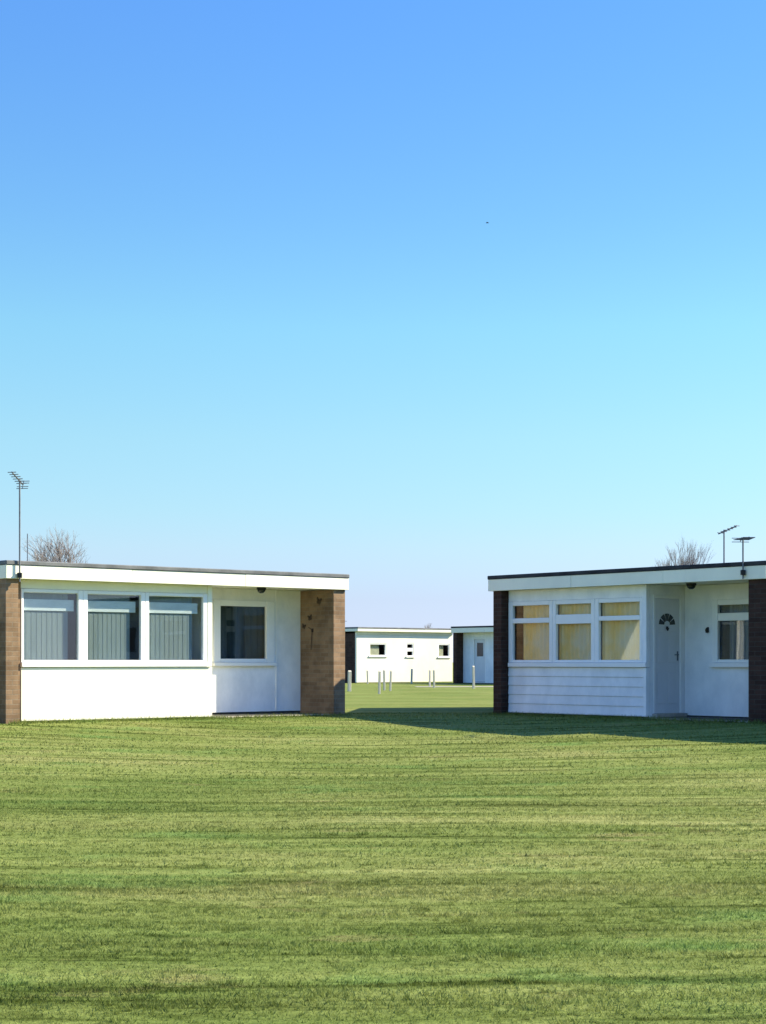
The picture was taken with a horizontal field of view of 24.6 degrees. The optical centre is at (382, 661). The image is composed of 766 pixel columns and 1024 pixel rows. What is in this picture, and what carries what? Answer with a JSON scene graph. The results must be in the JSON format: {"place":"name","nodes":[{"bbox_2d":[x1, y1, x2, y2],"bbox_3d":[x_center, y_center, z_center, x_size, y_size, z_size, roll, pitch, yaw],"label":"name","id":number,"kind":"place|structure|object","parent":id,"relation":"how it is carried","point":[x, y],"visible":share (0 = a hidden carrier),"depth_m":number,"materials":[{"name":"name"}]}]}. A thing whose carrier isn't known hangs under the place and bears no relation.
{"place":"outdoors","nodes":[
{"label":"outdoors","id":0,"kind":"place"},
{"bbox_2d":[0,663,765,1023],"bbox_3d":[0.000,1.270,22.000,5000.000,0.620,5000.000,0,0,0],"label":"lawn","id":1,"kind":"structure","parent":0,"point":[452,697],"depth_m":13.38,"materials":[{"name":"green plant"}]},
{"bbox_2d":[22,527,86,562],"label":"bare tree","id":2,"kind":"object","parent":1,"relation":"on","point":[59,557],"visible":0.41,"depth_m":79.71,"materials":[{"name":"brown plant"}]},
{"bbox_2d":[0,560,348,723],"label":"chalet","id":3,"kind":"object","parent":1,"relation":"on","point":[293,671],"visible":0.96,"depth_m":29.51,"materials":[{"name":"white paint"}]},
{"bbox_2d":[8,472,28,581],"bbox_3d":[-5.642,-2.082,27.110,0.198,1.683,0.403,0,0,16],"label":"tv aerial","id":4,"kind":"object","parent":3,"relation":"attached to","point":[19,575],"visible":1,"depth_m":27.15,"materials":[{"name":"metal"}]},
{"bbox_2d":[24,592,73,659],"bbox_3d":[-5.329,-0.565,27.883,0.960,1.110,0.042,0,0,-40],"label":"window blind","id":5,"kind":"object","parent":3,"relation":"attached to","point":[45,626],"depth_m":27.87,"materials":[{"name":"grey fabric"}]},
{"bbox_2d":[21,589,82,661],"bbox_3d":[-5.263,-0.572,27.832,1.109,1.153,0.070,0,0,-40],"label":"window","id":6,"kind":"structure","parent":3,"relation":"in","point":[79,593],"depth_m":28.08,"materials":[{"name":"white plastic"}]},
{"bbox_2d":[88,594,135,659],"bbox_3d":[-4.448,-0.565,28.630,0.970,1.110,0.042,0,0,-40],"label":"window blind","id":7,"kind":"object","parent":3,"relation":"attached to","point":[108,627],"depth_m":28.62,"materials":[{"name":"grey fabric"}]},
{"bbox_2d":[83,590,144,661],"bbox_3d":[-4.389,-0.572,28.577,1.171,1.153,0.070,0,0,-40],"label":"window","id":8,"kind":"structure","parent":3,"relation":"in","point":[141,595],"depth_m":28.59,"materials":[{"name":"white plastic"}]},
{"bbox_2d":[149,596,197,659],"bbox_3d":[-3.533,-0.565,29.406,1.030,1.110,0.043,0,0,-40],"label":"window blind","id":9,"kind":"object","parent":3,"relation":"attached to","point":[170,627],"depth_m":29.39,"materials":[{"name":"grey fabric"}]},
{"bbox_2d":[145,592,206,661],"bbox_3d":[-3.469,-0.572,29.358,1.237,1.153,0.070,0,0,-40],"label":"window","id":10,"kind":"structure","parent":3,"relation":"in","point":[203,596],"depth_m":29.46,"materials":[{"name":"white plastic"}]},
{"bbox_2d":[221,606,264,658],"bbox_3d":[-2.577,-0.515,31.316,1.180,1.030,0.028,0,0,-40],"label":"curtain","id":11,"kind":"object","parent":3,"relation":"hanging from","point":[242,632],"visible":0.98,"depth_m":31.36,"materials":[{"name":"grey fabric"}]},
{"bbox_2d":[213,600,273,661],"bbox_3d":[-2.485,-0.542,31.224,1.318,1.100,0.070,0,0,-40],"label":"window","id":12,"kind":"structure","parent":3,"relation":"in","point":[269,605],"depth_m":31.23,"materials":[{"name":"white plastic"}]},
{"bbox_2d":[257,587,265,592],"bbox_3d":[-2.128,-1.252,30.711,0.169,0.100,0.169,0,0,-40],"label":"soffit lamp","id":13,"kind":"object","parent":3,"relation":"attached to","point":[261,589],"visible":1,"depth_m":30.65,"materials":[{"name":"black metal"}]},
{"bbox_2d":[348,670,350,690],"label":"wooden post","id":14,"kind":"object","parent":1,"relation":"on","point":[349,680],"visible":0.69,"depth_m":56.95,"materials":[{"name":"white wood"}]},
{"bbox_2d":[378,671,380,693],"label":"wooden post","id":15,"kind":"object","parent":1,"relation":"on","point":[379,682],"visible":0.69,"depth_m":52.48,"materials":[{"name":"white wood"}]},
{"bbox_2d":[383,670,385,689],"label":"wooden post","id":16,"kind":"object","parent":1,"relation":"on","point":[384,680],"visible":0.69,"depth_m":58.97,"materials":[{"name":"white wood"}]},
{"bbox_2d":[389,670,391,690],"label":"wooden post","id":17,"kind":"object","parent":1,"relation":"on","point":[390,684],"visible":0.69,"depth_m":57.98,"materials":[{"name":"white wood"}]},
{"bbox_2d":[345,627,451,682],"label":"chalet","id":18,"kind":"object","parent":1,"relation":"on","point":[400,653],"visible":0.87,"depth_m":80.61,"materials":[{"name":"paint"}]},
{"bbox_2d":[369,643,385,655],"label":"window","id":19,"kind":"structure","parent":18,"relation":"in","point":[384,644],"depth_m":79.88,"materials":[{"name":"white plastic"}]},
{"bbox_2d":[407,643,412,655],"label":"window","id":20,"kind":"structure","parent":18,"relation":"in","point":[408,649],"depth_m":81.14,"materials":[{"name":"white plastic"}]},
{"bbox_2d":[438,644,448,656],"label":"window","id":21,"kind":"structure","parent":18,"relation":"in","point":[438,644],"depth_m":82.44,"materials":[{"name":"white plastic"}]},
{"bbox_2d":[429,670,430,685],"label":"wooden post","id":22,"kind":"object","parent":1,"relation":"on","point":[429,677],"visible":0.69,"depth_m":67.97,"materials":[{"name":"white wood"}]},
{"bbox_2d":[433,669,434,687],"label":"wooden post","id":23,"kind":"object","parent":1,"relation":"on","point":[433,678],"visible":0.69,"depth_m":64.97,"materials":[{"name":"white wood"}]},
{"bbox_2d":[451,626,492,683],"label":"chalet","id":24,"kind":"object","parent":1,"relation":"on","point":[472,645],"visible":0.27,"depth_m":77.50,"materials":[{"name":"paint"}]},
{"bbox_2d":[475,639,484,681],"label":"door","id":25,"kind":"structure","parent":24,"relation":"in","point":[479,643],"depth_m":77.28,"materials":[{"name":"paint"}]},
{"bbox_2d":[472,666,474,688],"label":"wooden post","id":26,"kind":"object","parent":1,"relation":"on","point":[473,677],"visible":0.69,"depth_m":62.97,"materials":[{"name":"white wood"}]},
{"bbox_2d":[487,561,765,723],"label":"chalet","id":27,"kind":"object","parent":1,"relation":"on","point":[685,666],"visible":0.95,"depth_m":29.80,"materials":[{"name":"paint"}]},
{"bbox_2d":[509,600,552,662],"bbox_3d":[2.666,-0.538,31.506,0.070,1.099,1.127,0,0,-40],"label":"window","id":28,"kind":"structure","parent":27,"relation":"in","point":[512,621],"depth_m":31.54,"materials":[{"name":"white plastic"}]},
{"bbox_2d":[524,605,548,659],"bbox_3d":[2.792,-0.520,31.473,0.028,1.040,0.770,0,0,-40],"label":"curtain","id":29,"kind":"object","parent":27,"relation":"hanging from","point":[536,641],"visible":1,"depth_m":31.50,"materials":[{"name":"yellow fabric"}]},
{"bbox_2d":[553,599,594,662],"bbox_3d":[3.351,-0.538,30.672,0.070,1.099,1.021,0,0,-40],"label":"window","id":30,"kind":"structure","parent":27,"relation":"in","point":[570,618],"depth_m":30.66,"materials":[{"name":"white plastic"}]},
{"bbox_2d":[559,603,590,659],"bbox_3d":[3.409,-0.520,30.725,0.028,1.040,0.890,0,0,-40],"label":"curtain","id":31,"kind":"object","parent":27,"relation":"hanging from","point":[574,641],"visible":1,"depth_m":30.79,"materials":[{"name":"yellow fabric"}]},
{"bbox_2d":[595,597,641,662],"bbox_3d":[4.024,-0.538,29.856,0.070,1.099,1.089,0,0,-40],"label":"window","id":32,"kind":"structure","parent":27,"relation":"in","point":[598,618],"depth_m":29.97,"materials":[{"name":"white plastic"}]},
{"bbox_2d":[602,602,639,659],"bbox_3d":[4.096,-0.520,29.892,0.028,1.040,0.970,0,0,-40],"label":"curtain","id":33,"kind":"object","parent":27,"relation":"hanging from","point":[620,639],"visible":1,"depth_m":29.91,"materials":[{"name":"yellow fabric"}]},
{"bbox_2d":[655,598,678,713],"bbox_3d":[4.812,-0.099,29.696,0.636,1.938,0.062,0,0,-40],"label":"door","id":34,"kind":"structure","parent":27,"relation":"in","point":[666,610],"depth_m":29.70,"materials":[{"name":"paint"}]},
{"bbox_2d":[686,583,695,588],"bbox_3d":[5.104,-1.252,29.044,0.169,0.100,0.169,0,0,-40],"label":"soffit lamp","id":35,"kind":"object","parent":27,"relation":"attached to","point":[691,585],"visible":1,"depth_m":28.99,"materials":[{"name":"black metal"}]},
{"bbox_2d":[717,525,737,562],"bbox_3d":[6.012,-1.955,30.589,0.150,0.829,0.492,0,0,-30],"label":"tv aerial","id":36,"kind":"object","parent":27,"relation":"attached to","point":[728,529],"visible":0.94,"depth_m":30.66,"materials":[{"name":"metal"}]},
{"bbox_2d":[712,599,748,662],"bbox_3d":[5.928,-0.512,29.025,0.070,1.055,1.180,0,0,-40],"label":"window","id":37,"kind":"structure","parent":27,"relation":"in","point":[717,616],"depth_m":29.33,"materials":[{"name":"white plastic"}]},
{"bbox_2d":[730,604,748,658],"bbox_3d":[6.095,-0.495,29.071,0.028,0.990,0.880,0,0,-40],"label":"curtain","id":38,"kind":"object","parent":27,"relation":"hanging from","point":[739,639],"visible":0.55,"depth_m":29.25,"materials":[{"name":"grey fabric"}]},
{"bbox_2d":[733,537,754,578],"bbox_3d":[5.628,-1.627,27.383,0.275,0.653,0.518,0,0,0],"label":"tv aerial","id":39,"kind":"object","parent":27,"relation":"attached to","point":[742,572],"visible":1,"depth_m":27.47,"materials":[{"name":"metal"}]},
{"bbox_2d":[656,550,700,565],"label":"bare tree","id":40,"kind":"object","parent":1,"relation":"on","point":[669,564],"visible":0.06,"depth_m":88.03,"materials":[{"name":"brown plant"}]},
{"bbox_2d":[662,537,713,565],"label":"bare tree","id":41,"kind":"object","parent":1,"relation":"on","point":[683,562],"visible":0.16,"depth_m":84.31,"materials":[{"name":"brown plant"}]},
{"bbox_2d":[0,0,765,662],"label":"sky","id":42,"kind":"structure","parent":0,"point":[262,308],"materials":[{"name":"blue"}]},
{"bbox_2d":[414,686,492,686],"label":"path","id":43,"kind":"structure","parent":0,"point":[453,686],"depth_m":67.86,"materials":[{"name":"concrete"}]}
]}

